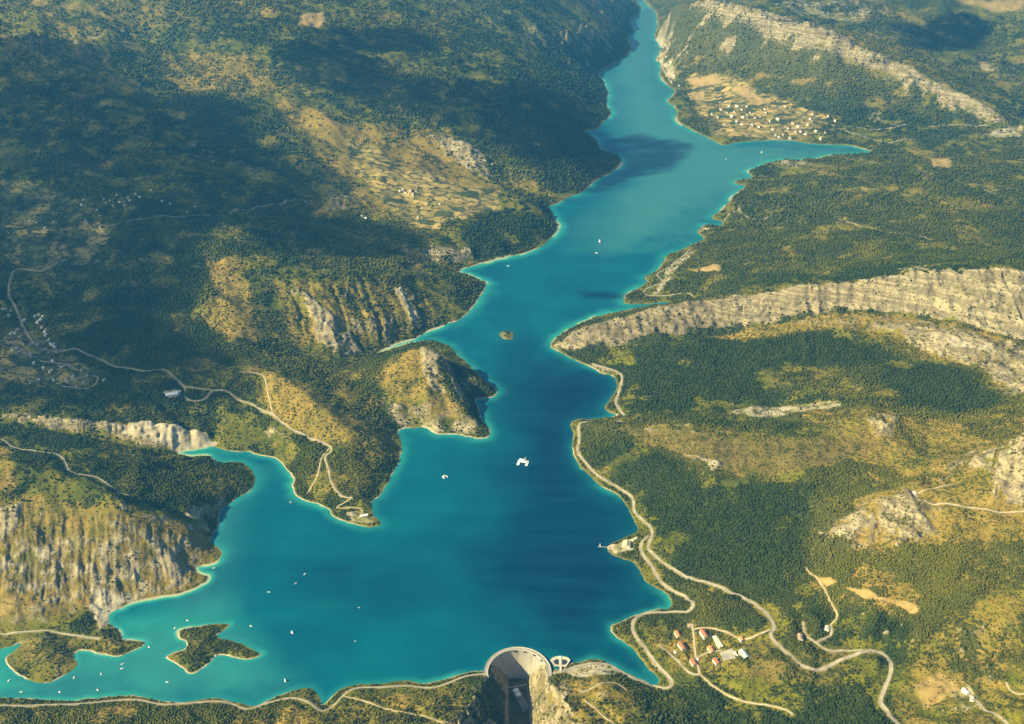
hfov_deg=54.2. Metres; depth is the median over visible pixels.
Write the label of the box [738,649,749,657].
workshop
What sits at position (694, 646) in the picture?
track
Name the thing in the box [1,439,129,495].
road
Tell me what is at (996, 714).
road
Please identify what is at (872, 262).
woodland
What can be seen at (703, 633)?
house
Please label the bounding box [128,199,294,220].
road
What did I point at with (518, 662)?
arch dam
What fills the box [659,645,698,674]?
road
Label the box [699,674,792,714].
track
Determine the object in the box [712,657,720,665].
house
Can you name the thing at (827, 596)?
track
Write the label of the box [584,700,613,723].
track
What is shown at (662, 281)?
road
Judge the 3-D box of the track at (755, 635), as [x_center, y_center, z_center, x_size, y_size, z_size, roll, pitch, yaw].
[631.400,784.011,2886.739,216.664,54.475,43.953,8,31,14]
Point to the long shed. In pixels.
(719, 644)
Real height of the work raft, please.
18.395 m
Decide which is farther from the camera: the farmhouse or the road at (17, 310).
the road at (17, 310)
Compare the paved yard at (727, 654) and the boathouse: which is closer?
the paved yard at (727, 654)
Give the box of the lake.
[0,0,869,705]
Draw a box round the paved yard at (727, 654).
[720,648,735,660]
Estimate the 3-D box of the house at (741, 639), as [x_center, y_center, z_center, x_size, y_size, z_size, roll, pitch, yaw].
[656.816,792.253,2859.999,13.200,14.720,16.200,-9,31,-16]
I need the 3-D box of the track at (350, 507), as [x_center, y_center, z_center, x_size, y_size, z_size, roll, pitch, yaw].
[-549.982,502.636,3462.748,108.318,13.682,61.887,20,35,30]
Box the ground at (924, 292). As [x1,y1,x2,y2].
[0,0,1023,723]
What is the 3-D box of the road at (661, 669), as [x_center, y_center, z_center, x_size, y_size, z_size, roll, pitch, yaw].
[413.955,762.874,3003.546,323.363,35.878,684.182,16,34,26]
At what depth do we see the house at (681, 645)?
2869.59 m
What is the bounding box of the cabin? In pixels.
[165,391,177,396]
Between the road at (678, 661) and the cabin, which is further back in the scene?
the cabin
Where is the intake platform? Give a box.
[550,656,570,670]
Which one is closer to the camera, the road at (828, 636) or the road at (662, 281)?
the road at (828, 636)
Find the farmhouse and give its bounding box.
[797,633,802,640]
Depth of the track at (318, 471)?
3603.77 m
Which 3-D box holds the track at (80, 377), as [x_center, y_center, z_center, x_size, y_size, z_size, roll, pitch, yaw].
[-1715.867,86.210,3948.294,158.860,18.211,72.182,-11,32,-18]
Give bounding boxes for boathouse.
[623,539,630,547]
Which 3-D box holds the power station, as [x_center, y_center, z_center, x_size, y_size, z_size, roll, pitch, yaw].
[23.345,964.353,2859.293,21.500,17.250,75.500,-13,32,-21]
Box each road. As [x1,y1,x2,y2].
[0,630,99,638]
[0,673,483,710]
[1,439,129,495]
[8,260,64,351]
[65,348,351,497]
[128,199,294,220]
[551,536,694,688]
[576,421,899,723]
[592,363,624,414]
[643,250,694,297]
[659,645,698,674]
[782,127,914,142]
[802,622,862,651]
[804,118,987,129]
[815,625,832,642]
[968,693,1008,723]
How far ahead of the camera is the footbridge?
2894.34 m
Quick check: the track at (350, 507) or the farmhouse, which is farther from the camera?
the track at (350, 507)
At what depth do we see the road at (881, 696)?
2917.17 m
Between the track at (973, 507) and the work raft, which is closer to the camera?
the track at (973, 507)
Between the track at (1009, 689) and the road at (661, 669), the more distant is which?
the road at (661, 669)
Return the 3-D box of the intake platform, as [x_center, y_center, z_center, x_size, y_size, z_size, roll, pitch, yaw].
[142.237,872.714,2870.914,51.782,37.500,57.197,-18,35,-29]
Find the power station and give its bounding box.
[512,688,528,711]
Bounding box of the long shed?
[712,635,722,648]
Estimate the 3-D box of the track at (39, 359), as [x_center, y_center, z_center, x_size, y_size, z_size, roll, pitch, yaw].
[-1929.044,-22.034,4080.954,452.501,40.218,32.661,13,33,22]
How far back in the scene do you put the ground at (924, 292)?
4312.78 m
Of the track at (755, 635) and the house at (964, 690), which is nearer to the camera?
the house at (964, 690)
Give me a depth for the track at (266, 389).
3917.57 m
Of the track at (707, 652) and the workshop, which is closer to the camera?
the workshop
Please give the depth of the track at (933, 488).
3135.64 m
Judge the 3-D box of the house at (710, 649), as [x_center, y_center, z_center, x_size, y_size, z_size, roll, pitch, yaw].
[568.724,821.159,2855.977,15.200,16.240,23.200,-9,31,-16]
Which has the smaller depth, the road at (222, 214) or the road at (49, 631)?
the road at (49, 631)
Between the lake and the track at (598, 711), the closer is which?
the track at (598, 711)
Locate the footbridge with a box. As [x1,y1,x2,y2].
[507,684,525,688]
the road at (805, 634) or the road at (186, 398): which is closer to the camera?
the road at (805, 634)
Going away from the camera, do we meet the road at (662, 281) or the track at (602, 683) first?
the track at (602, 683)
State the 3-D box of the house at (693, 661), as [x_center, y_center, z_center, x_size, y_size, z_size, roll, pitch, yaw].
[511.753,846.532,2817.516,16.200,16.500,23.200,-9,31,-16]
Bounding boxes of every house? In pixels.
[674,630,681,637]
[677,641,686,650]
[689,658,697,666]
[699,628,708,638]
[707,645,714,652]
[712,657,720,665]
[738,635,744,641]
[961,687,970,694]
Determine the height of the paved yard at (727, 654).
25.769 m
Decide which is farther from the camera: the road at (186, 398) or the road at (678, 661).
the road at (186, 398)
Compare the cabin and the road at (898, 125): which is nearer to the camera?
the cabin
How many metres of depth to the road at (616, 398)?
4174.03 m
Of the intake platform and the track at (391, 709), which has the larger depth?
the intake platform
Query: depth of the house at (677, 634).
2920.73 m
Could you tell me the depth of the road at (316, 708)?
2738.98 m
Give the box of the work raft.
[516,457,528,465]
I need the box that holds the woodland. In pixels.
[0,0,1023,723]
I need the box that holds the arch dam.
[484,647,550,678]
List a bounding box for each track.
[0,340,82,371]
[56,376,98,388]
[240,371,272,414]
[307,448,328,492]
[336,498,362,518]
[344,696,444,723]
[582,682,626,692]
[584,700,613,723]
[691,627,700,673]
[694,627,769,639]
[697,650,721,657]
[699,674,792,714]
[805,567,837,624]
[918,484,950,493]
[923,500,1023,512]
[1005,682,1023,694]

